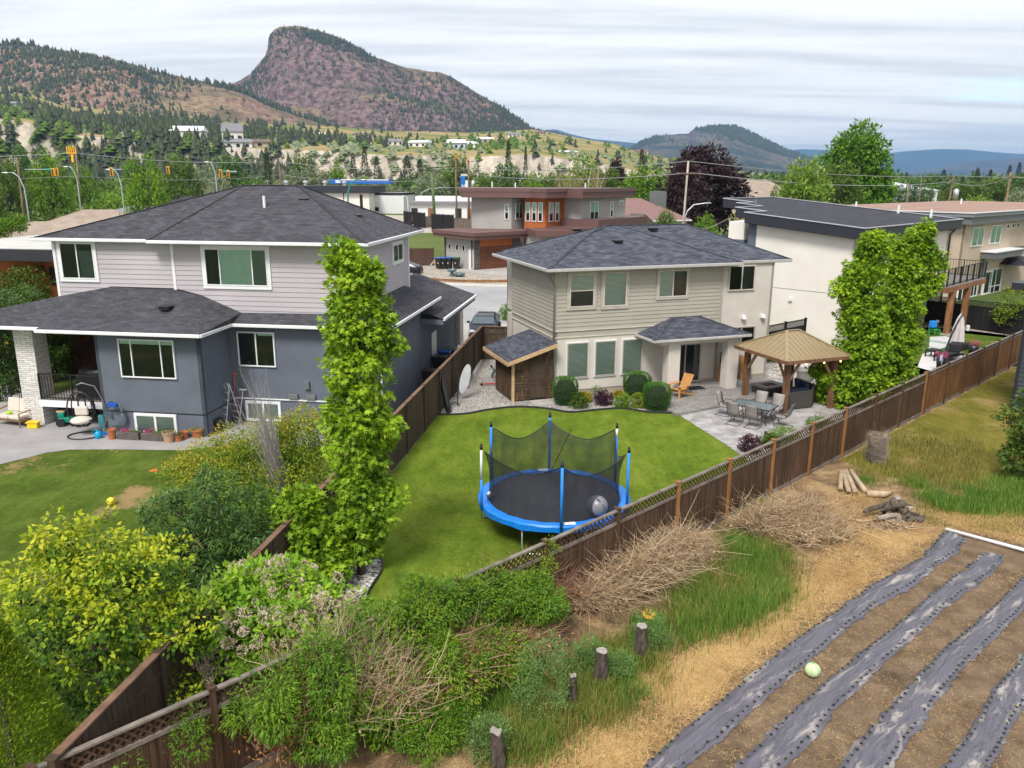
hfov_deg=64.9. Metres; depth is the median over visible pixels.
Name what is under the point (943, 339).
slab
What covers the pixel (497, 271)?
garage apron
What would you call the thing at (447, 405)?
wrapped parasol
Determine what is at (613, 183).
broadleaf tree
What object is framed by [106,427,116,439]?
plant pot
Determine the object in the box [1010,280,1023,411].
slate sided house
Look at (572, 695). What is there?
cut post
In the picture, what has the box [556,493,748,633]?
brush pile
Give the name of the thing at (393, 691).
brush pile
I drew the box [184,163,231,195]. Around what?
silver olive tree
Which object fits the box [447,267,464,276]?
bowl fountain
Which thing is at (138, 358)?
window
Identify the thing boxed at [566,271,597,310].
window
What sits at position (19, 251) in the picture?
cedar house
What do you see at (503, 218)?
brown house
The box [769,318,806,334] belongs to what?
black fence
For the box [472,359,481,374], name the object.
downspout
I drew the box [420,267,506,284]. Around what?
front gravel
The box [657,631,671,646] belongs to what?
weed plant
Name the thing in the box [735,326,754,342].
window
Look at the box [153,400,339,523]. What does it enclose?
copper tipped shrub
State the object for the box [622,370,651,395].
clipped shrub
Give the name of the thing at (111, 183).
valley wood
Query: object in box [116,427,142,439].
planter box
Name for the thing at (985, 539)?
white pipe
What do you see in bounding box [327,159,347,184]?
bright broadleaf tree
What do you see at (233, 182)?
dark broadleaf tree
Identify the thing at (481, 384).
scooters
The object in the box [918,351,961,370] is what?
patio
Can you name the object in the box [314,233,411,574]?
sweetgum tree
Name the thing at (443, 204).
white workshop
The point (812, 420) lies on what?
cushion shrub
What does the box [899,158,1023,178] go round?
distant ridge
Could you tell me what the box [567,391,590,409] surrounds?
round shrub
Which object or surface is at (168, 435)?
plant pot
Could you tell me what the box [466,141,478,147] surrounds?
hillside house
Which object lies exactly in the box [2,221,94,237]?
tan roof house
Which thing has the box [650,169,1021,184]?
valley wood
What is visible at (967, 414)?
verge
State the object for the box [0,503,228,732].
persimmon tree
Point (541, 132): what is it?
hillside house
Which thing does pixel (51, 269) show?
window
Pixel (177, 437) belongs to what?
plant pot
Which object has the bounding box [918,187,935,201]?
broadleaf tree
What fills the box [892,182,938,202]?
white hall
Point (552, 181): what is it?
broadleaf tree
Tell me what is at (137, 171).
bright broadleaf tree
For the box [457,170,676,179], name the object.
power line
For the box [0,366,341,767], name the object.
lawn
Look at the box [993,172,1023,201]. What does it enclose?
dark broadleaf tree
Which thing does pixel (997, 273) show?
window
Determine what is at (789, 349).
gazebo
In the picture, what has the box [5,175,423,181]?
power line
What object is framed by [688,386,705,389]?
door mat
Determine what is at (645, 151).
hillside house
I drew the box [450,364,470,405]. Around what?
satellite dish
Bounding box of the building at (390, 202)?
[375,192,414,213]
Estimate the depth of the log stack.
26.48 m
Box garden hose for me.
[921,340,946,348]
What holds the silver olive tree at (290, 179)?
on the ground at (425, 240)
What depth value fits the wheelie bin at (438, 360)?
40.74 m
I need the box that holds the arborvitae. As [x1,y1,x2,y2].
[0,616,77,767]
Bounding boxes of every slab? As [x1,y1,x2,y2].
[529,399,555,405]
[769,376,810,397]
[929,336,948,348]
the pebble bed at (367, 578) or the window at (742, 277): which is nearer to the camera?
the pebble bed at (367, 578)
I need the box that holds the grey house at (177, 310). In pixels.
[0,185,476,436]
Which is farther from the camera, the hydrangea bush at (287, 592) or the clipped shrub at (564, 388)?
the clipped shrub at (564, 388)
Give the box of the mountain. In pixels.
[233,26,542,132]
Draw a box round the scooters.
[480,368,495,385]
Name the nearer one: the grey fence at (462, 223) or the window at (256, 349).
the window at (256, 349)
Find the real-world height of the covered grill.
1.263 m
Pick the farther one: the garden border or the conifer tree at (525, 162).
the conifer tree at (525, 162)
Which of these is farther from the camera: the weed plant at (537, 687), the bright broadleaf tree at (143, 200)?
the bright broadleaf tree at (143, 200)
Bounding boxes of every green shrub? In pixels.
[217,488,282,559]
[235,444,327,530]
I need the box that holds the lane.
[386,215,464,232]
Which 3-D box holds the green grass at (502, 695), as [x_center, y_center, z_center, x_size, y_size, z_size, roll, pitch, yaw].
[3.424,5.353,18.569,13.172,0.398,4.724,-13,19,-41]
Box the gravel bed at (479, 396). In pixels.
[159,360,866,761]
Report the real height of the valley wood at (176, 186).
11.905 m
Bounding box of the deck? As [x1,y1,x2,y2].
[926,258,987,335]
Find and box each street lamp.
[1,172,29,221]
[62,166,80,209]
[105,169,124,210]
[204,161,217,190]
[347,179,365,201]
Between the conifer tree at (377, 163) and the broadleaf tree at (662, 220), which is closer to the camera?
the broadleaf tree at (662, 220)
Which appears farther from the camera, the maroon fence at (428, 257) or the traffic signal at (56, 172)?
the traffic signal at (56, 172)
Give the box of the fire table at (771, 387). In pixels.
[750,380,782,396]
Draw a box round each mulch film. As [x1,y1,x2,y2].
[644,531,965,767]
[734,552,1003,767]
[839,575,1023,767]
[940,649,1023,767]
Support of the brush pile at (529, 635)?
on the vine thicket
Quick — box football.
[106,497,115,504]
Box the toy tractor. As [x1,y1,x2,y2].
[56,409,74,426]
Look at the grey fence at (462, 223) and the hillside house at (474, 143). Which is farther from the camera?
the hillside house at (474, 143)
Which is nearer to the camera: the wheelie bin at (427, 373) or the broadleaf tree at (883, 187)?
the wheelie bin at (427, 373)
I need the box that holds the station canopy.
[329,179,393,184]
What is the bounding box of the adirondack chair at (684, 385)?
[667,372,693,398]
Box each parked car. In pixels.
[409,261,422,274]
[467,311,500,336]
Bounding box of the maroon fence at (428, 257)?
[409,247,433,265]
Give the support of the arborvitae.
on the lawn at (90, 482)
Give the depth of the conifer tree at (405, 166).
318.41 m
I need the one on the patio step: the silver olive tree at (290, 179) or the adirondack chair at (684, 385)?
the adirondack chair at (684, 385)
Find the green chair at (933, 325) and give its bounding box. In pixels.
[928,320,940,335]
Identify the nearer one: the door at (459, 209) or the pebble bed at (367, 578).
the pebble bed at (367, 578)
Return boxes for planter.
[796,367,812,381]
[935,350,948,367]
[968,339,980,352]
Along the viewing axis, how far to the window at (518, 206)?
94.38 m
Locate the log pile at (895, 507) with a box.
[863,495,925,522]
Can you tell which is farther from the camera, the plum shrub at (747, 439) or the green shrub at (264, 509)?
the plum shrub at (747, 439)
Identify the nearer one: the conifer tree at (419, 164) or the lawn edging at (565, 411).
the lawn edging at (565, 411)
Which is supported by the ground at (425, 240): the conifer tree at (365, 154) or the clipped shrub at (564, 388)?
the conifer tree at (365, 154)
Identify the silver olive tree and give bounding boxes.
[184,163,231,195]
[203,175,231,193]
[273,168,307,184]
[289,164,327,184]
[313,168,339,184]
[369,184,394,191]
[386,186,408,191]
[409,169,452,195]
[1003,187,1023,201]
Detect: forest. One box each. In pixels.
[0,40,343,126]
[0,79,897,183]
[0,90,751,184]
[4,47,292,121]
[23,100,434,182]
[53,129,753,184]
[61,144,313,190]
[239,26,546,132]
[629,123,899,174]
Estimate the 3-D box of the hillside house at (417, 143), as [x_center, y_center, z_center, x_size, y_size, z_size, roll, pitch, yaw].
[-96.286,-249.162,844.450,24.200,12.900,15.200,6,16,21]
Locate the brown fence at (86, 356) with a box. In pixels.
[7,338,96,380]
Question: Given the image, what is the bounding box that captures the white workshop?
[406,196,471,217]
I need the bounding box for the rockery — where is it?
[770,366,781,378]
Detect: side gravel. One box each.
[765,360,821,383]
[920,325,1011,336]
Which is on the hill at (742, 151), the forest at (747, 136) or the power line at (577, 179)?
the forest at (747, 136)
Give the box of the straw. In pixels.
[473,487,1023,767]
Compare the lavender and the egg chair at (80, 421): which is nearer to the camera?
the egg chair at (80, 421)
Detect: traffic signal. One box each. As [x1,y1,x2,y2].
[25,168,58,175]
[51,168,55,175]
[109,168,121,175]
[219,170,236,177]
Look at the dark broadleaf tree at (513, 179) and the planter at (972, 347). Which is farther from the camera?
the dark broadleaf tree at (513, 179)
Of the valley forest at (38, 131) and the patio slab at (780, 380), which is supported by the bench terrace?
the valley forest at (38, 131)
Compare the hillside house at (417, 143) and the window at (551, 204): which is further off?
the hillside house at (417, 143)
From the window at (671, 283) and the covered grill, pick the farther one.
the window at (671, 283)
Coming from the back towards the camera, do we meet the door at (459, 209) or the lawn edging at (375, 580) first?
the door at (459, 209)
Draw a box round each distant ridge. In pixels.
[543,129,636,147]
[793,149,1023,172]
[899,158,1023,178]
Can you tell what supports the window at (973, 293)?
in the flat roof house at (991, 233)
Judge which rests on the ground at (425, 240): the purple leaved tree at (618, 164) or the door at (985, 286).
the purple leaved tree at (618, 164)
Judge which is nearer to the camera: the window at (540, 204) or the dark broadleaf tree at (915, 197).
the window at (540, 204)
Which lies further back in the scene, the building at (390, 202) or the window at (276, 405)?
the building at (390, 202)
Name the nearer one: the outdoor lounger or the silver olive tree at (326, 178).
the outdoor lounger
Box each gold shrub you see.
[577,390,592,402]
[611,389,624,397]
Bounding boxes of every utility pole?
[16,157,24,215]
[66,146,81,209]
[279,161,280,184]
[420,167,442,213]
[447,154,458,216]
[460,156,476,217]
[676,161,710,223]
[906,183,909,202]
[948,176,958,200]
[1003,172,1019,201]
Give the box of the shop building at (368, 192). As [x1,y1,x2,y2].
[234,180,385,211]
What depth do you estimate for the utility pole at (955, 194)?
145.65 m
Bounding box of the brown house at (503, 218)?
[432,182,646,269]
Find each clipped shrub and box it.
[552,375,578,405]
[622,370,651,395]
[642,381,671,410]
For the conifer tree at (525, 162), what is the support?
on the ground at (425, 240)
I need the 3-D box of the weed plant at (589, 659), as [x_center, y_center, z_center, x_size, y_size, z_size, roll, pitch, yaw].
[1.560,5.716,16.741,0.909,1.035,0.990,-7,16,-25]
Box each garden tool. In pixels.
[232,373,236,421]
[239,389,246,420]
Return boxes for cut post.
[490,725,505,767]
[568,673,576,706]
[593,647,607,685]
[634,622,647,658]
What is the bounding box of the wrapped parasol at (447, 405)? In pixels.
[441,377,450,412]
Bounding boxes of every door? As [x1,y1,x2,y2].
[411,208,417,214]
[428,208,432,215]
[432,330,436,367]
[455,208,461,217]
[467,208,471,217]
[468,249,473,269]
[480,245,511,268]
[530,359,545,398]
[679,343,701,382]
[981,270,993,294]
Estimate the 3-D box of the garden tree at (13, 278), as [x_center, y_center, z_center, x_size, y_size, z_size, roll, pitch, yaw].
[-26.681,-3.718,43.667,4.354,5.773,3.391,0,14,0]
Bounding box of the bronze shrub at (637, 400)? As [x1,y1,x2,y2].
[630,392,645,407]
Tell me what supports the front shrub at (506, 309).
on the ground at (425, 240)
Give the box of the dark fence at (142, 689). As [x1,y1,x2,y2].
[44,325,483,767]
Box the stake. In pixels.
[473,727,475,764]
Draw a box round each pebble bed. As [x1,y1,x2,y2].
[184,539,381,764]
[745,412,843,459]
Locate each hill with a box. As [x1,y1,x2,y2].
[0,45,325,125]
[633,128,822,174]
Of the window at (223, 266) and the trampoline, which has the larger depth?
the window at (223, 266)
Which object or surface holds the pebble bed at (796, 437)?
on the gravel bed at (479, 396)
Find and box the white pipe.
[945,527,1023,551]
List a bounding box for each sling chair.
[715,390,733,416]
[725,401,744,425]
[743,405,762,429]
[751,390,768,416]
[766,393,785,419]
[773,403,795,428]
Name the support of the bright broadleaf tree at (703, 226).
on the ground at (425, 240)
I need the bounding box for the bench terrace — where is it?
[0,86,762,184]
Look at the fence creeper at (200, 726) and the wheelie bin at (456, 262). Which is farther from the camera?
the wheelie bin at (456, 262)
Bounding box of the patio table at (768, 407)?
[733,398,778,425]
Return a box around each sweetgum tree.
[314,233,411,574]
[805,227,895,410]
[867,216,950,393]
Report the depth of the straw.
17.48 m
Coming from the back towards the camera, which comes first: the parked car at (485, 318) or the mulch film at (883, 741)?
the parked car at (485, 318)
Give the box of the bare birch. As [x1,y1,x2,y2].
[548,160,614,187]
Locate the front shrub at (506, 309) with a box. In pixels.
[498,303,511,319]
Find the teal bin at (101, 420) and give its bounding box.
[98,414,104,427]
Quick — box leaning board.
[739,355,743,379]
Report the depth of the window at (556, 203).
93.39 m
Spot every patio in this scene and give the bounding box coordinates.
[0,386,329,463]
[681,398,838,454]
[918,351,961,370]
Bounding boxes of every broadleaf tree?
[0,158,33,222]
[10,143,36,204]
[24,147,75,220]
[65,161,100,208]
[116,150,172,204]
[118,162,173,214]
[161,154,203,201]
[210,153,252,190]
[290,151,316,182]
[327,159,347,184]
[390,177,417,193]
[437,159,457,195]
[445,153,473,195]
[477,171,497,186]
[491,161,527,186]
[521,172,540,186]
[541,171,565,186]
[564,150,602,187]
[587,166,623,187]
[617,159,666,200]
[655,208,677,223]
[693,211,721,234]
[770,184,781,196]
[815,160,865,204]
[867,165,896,203]
[892,183,911,202]
[904,178,927,201]
[914,173,948,193]
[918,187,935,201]
[937,186,964,200]
[941,177,968,195]
[950,180,992,200]
[973,177,1016,201]
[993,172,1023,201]
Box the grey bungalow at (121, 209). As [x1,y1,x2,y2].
[116,206,153,211]
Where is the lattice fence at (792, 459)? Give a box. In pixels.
[22,371,928,767]
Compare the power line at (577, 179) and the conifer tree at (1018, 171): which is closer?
the power line at (577, 179)
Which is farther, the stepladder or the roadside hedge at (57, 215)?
the roadside hedge at (57, 215)
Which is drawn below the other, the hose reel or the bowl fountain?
the hose reel
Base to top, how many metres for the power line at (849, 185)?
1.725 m
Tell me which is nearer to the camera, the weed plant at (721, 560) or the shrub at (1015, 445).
the weed plant at (721, 560)
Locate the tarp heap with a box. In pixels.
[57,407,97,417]
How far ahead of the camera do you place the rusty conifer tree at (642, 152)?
178.06 m
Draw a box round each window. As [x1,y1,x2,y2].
[49,267,56,284]
[55,241,99,281]
[117,338,177,378]
[133,413,177,432]
[200,245,271,289]
[236,331,276,366]
[245,400,281,421]
[391,240,403,265]
[504,204,508,219]
[515,203,522,218]
[525,202,529,220]
[532,202,536,221]
[538,202,542,221]
[549,202,553,221]
[555,202,558,221]
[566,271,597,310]
[566,341,588,378]
[590,201,598,218]
[593,339,616,376]
[600,270,629,309]
[610,201,613,217]
[620,338,642,374]
[655,267,689,299]
[727,265,755,290]
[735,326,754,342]
[956,289,963,300]
[970,226,984,246]
[970,285,977,296]
[988,267,1002,293]
[989,225,1001,243]
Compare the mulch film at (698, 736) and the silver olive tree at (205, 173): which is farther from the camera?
the silver olive tree at (205, 173)
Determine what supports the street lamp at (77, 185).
on the ground at (425, 240)
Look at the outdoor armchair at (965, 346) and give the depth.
48.27 m
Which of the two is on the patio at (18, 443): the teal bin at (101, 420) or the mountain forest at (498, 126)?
the teal bin at (101, 420)
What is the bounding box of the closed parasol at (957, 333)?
[945,313,964,349]
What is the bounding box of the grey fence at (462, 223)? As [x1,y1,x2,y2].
[411,215,471,227]
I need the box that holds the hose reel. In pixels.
[104,400,122,425]
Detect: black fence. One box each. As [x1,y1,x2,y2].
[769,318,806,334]
[924,296,1023,333]
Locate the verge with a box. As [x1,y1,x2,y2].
[840,366,1023,484]
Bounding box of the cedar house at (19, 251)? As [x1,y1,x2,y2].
[0,234,94,360]
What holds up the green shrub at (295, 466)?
on the lawn at (90, 482)
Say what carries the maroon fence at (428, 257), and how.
on the ground at (425, 240)
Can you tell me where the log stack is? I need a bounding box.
[838,469,893,497]
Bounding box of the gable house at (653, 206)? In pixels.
[625,191,691,224]
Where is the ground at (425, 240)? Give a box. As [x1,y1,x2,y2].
[0,190,1023,364]
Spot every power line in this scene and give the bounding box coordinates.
[0,153,418,168]
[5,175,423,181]
[433,161,686,171]
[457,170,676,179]
[689,161,1015,177]
[700,173,1008,185]
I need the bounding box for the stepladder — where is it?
[222,382,242,429]
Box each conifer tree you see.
[263,148,272,184]
[348,152,358,184]
[359,146,372,178]
[372,156,381,178]
[377,170,382,184]
[399,154,414,186]
[415,160,426,193]
[501,138,513,183]
[522,147,528,185]
[636,149,644,195]
[971,168,980,187]
[1006,164,1011,174]
[1015,162,1021,180]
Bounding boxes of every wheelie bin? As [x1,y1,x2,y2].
[421,367,436,382]
[431,354,447,368]
[435,257,442,268]
[438,349,451,358]
[441,257,447,268]
[443,346,456,354]
[446,257,452,267]
[452,257,460,268]
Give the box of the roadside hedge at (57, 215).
[1,198,127,224]
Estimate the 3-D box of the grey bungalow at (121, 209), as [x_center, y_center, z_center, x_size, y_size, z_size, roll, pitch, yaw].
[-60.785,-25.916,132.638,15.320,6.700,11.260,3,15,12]
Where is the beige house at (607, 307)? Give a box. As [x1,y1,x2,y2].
[492,224,791,395]
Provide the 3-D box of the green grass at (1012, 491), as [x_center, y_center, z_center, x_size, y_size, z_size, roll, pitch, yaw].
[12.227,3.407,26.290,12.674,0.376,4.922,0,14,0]
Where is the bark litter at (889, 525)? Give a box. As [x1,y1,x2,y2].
[853,518,932,535]
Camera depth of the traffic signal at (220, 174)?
114.17 m
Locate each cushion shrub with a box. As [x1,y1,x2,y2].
[768,425,798,444]
[805,414,829,428]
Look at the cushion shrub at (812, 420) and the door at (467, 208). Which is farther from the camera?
the door at (467, 208)
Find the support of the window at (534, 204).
in the brown house at (503, 218)
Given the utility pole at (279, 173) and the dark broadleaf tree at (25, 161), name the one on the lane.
the utility pole at (279, 173)
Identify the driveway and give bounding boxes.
[457,323,506,359]
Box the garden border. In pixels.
[431,278,506,281]
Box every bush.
[0,330,56,374]
[164,549,374,689]
[209,623,353,767]
[226,634,291,693]
[390,692,488,767]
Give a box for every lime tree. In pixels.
[351,176,373,184]
[775,154,835,202]
[966,194,996,201]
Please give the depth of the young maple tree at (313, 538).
19.59 m
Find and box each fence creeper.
[113,703,215,767]
[512,533,561,587]
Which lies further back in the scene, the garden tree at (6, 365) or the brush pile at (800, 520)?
the garden tree at (6, 365)
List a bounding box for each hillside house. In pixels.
[168,126,207,140]
[221,123,243,139]
[222,139,252,153]
[252,139,276,146]
[352,132,374,138]
[388,139,403,144]
[408,140,431,146]
[446,139,466,148]
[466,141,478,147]
[476,137,493,142]
[507,132,520,137]
[534,131,545,135]
[635,150,649,153]
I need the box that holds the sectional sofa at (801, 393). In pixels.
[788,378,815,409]
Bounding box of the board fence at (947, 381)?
[923,330,1022,413]
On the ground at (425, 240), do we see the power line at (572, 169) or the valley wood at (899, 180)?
the valley wood at (899, 180)
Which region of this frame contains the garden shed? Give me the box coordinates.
[483,329,558,401]
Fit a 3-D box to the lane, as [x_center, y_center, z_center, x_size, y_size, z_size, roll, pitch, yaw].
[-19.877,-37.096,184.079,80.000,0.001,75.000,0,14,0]
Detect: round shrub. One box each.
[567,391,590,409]
[612,392,632,407]
[758,430,781,448]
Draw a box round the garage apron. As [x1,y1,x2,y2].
[422,265,506,274]
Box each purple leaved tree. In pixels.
[605,156,626,187]
[655,141,757,233]
[664,157,709,227]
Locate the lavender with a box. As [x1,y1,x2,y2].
[587,385,604,400]
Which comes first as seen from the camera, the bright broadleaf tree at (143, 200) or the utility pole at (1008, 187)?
the bright broadleaf tree at (143, 200)
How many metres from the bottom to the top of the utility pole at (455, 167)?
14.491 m
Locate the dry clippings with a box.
[469,367,486,386]
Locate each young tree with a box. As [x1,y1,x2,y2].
[989,285,1023,330]
[1006,304,1023,326]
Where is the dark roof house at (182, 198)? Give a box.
[164,196,195,203]
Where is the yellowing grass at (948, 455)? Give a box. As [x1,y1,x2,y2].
[836,425,1023,538]
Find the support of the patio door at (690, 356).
in the beige house at (607, 307)
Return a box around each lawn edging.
[365,557,382,600]
[438,406,671,414]
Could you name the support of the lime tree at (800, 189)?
on the ground at (425, 240)
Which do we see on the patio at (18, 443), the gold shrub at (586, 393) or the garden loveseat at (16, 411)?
the garden loveseat at (16, 411)
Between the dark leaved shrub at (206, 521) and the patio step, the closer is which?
the dark leaved shrub at (206, 521)
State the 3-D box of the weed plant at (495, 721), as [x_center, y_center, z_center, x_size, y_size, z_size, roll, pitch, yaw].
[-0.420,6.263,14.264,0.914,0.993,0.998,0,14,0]
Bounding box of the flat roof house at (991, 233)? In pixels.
[851,199,1023,300]
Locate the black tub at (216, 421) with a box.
[213,417,223,432]
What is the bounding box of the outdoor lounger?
[933,341,964,361]
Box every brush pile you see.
[240,596,474,752]
[400,572,576,706]
[453,536,611,635]
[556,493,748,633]
[703,479,879,558]
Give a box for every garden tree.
[0,212,30,237]
[0,262,56,341]
[0,283,64,401]
[0,298,77,381]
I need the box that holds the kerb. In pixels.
[445,283,506,286]
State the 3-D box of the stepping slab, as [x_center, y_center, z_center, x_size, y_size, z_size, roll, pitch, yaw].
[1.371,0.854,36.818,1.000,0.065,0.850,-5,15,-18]
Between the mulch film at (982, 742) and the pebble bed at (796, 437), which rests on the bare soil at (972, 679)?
the mulch film at (982, 742)
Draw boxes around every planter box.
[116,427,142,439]
[140,428,163,441]
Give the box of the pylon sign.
[461,174,467,186]
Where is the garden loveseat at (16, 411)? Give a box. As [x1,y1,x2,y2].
[0,397,30,427]
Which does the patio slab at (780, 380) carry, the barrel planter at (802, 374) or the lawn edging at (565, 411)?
the barrel planter at (802, 374)
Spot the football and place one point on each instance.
(111, 501)
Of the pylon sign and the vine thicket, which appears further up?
the pylon sign
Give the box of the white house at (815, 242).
[723,197,962,345]
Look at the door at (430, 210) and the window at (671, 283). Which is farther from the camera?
the door at (430, 210)
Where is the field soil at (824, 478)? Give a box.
[256,366,1023,767]
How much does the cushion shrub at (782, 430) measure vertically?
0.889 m
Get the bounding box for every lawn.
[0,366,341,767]
[364,408,745,616]
[853,325,1016,399]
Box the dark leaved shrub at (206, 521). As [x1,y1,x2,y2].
[133,459,279,605]
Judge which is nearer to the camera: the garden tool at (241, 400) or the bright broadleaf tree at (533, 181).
the garden tool at (241, 400)
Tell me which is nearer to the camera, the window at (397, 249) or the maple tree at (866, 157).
the window at (397, 249)
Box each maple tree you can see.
[268,479,358,589]
[816,117,901,203]
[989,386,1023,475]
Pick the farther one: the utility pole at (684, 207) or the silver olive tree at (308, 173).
the silver olive tree at (308, 173)
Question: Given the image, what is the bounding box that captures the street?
[451,285,506,322]
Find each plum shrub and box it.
[594,389,613,405]
[736,433,761,453]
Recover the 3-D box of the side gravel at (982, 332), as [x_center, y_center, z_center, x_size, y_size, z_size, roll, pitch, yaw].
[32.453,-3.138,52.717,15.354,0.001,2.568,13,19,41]
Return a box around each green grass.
[438,522,815,767]
[735,464,1023,521]
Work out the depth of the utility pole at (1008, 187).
116.33 m
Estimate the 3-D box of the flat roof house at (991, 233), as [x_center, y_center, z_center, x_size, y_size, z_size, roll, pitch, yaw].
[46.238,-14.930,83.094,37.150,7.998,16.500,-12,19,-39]
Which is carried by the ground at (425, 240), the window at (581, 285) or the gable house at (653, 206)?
the gable house at (653, 206)
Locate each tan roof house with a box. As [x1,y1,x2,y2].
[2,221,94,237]
[727,179,780,212]
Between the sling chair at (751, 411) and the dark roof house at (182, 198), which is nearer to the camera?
the sling chair at (751, 411)
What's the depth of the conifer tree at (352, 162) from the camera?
405.17 m
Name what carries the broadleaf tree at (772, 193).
on the ground at (425, 240)
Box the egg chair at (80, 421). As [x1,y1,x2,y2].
[66,382,106,439]
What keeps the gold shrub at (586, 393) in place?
on the gravel bed at (479, 396)
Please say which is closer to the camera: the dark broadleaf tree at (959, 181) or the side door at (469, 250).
the side door at (469, 250)
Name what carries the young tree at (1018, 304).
on the ground at (425, 240)
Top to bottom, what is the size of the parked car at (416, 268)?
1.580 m
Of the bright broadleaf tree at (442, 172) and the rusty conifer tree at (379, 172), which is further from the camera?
the rusty conifer tree at (379, 172)
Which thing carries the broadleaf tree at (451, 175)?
on the ground at (425, 240)
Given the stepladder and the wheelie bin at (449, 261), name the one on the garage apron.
the wheelie bin at (449, 261)
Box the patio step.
[664,376,773,416]
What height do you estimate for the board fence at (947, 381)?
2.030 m
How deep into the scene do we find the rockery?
42.36 m
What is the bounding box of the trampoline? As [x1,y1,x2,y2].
[478,412,630,554]
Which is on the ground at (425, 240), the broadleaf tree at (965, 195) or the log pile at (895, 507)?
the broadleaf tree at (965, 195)
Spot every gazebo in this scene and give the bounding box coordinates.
[734,329,850,413]
[999,256,1023,293]
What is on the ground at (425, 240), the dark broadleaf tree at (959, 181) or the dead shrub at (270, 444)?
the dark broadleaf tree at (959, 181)
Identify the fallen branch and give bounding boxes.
[448,693,489,752]
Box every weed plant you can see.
[463,709,513,767]
[509,627,573,726]
[567,632,609,682]
[608,646,638,686]
[630,609,668,657]
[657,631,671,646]
[715,554,730,567]
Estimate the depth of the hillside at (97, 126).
824.44 m
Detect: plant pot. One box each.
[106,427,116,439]
[160,426,175,442]
[174,431,183,441]
[179,430,188,438]
[189,425,203,437]
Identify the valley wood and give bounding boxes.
[0,175,441,200]
[1,178,420,203]
[412,171,1023,200]
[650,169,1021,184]
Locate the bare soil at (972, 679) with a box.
[642,535,1023,767]
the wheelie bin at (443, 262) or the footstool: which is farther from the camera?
the wheelie bin at (443, 262)
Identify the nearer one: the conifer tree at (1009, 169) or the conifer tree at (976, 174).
the conifer tree at (976, 174)
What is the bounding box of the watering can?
[92,428,104,438]
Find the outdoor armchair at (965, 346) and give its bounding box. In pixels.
[950,334,970,350]
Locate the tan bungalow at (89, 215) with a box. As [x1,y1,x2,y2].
[50,209,125,220]
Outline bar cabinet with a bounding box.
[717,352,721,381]
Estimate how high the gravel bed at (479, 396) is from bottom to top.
0.001 m
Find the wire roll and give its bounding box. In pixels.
[863,429,893,463]
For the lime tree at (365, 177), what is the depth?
280.19 m
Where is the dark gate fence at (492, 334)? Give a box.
[482,326,506,359]
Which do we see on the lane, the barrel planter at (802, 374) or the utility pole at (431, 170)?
the utility pole at (431, 170)
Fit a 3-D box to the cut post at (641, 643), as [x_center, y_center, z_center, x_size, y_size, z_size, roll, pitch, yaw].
[2.745,5.502,17.131,0.298,0.884,0.304,0,14,0]
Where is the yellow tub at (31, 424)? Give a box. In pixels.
[25,420,40,428]
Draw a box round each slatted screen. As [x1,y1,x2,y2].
[403,211,411,224]
[413,212,425,227]
[431,213,453,228]
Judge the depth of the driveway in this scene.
53.73 m
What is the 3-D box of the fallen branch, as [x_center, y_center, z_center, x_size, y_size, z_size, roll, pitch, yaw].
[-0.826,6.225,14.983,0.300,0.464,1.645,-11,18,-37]
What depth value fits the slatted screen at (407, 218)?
166.61 m
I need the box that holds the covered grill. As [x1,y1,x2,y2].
[75,366,100,398]
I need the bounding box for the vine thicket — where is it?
[213,560,576,767]
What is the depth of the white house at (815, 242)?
50.92 m
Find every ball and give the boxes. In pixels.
[592,496,607,516]
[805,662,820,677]
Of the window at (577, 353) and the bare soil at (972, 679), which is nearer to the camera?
the bare soil at (972, 679)
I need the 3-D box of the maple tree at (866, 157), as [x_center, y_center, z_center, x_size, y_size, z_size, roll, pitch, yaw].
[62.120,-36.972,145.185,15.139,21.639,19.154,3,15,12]
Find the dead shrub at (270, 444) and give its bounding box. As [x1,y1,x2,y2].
[233,360,291,498]
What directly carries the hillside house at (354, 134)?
on the bench terrace
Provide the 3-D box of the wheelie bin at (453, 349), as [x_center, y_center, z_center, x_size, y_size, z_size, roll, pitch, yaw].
[-3.347,-1.429,43.430,0.720,1.100,0.640,3,15,9]
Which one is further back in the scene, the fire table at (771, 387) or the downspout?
the downspout
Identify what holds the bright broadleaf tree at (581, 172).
on the ground at (425, 240)
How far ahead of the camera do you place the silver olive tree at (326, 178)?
258.43 m
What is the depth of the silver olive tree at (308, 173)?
260.11 m
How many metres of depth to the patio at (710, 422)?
34.03 m
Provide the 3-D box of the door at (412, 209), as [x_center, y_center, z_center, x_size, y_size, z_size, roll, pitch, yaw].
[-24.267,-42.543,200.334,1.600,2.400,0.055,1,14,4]
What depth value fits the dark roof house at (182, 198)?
101.77 m
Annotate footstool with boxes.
[925,348,940,357]
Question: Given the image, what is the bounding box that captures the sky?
[0,0,1023,153]

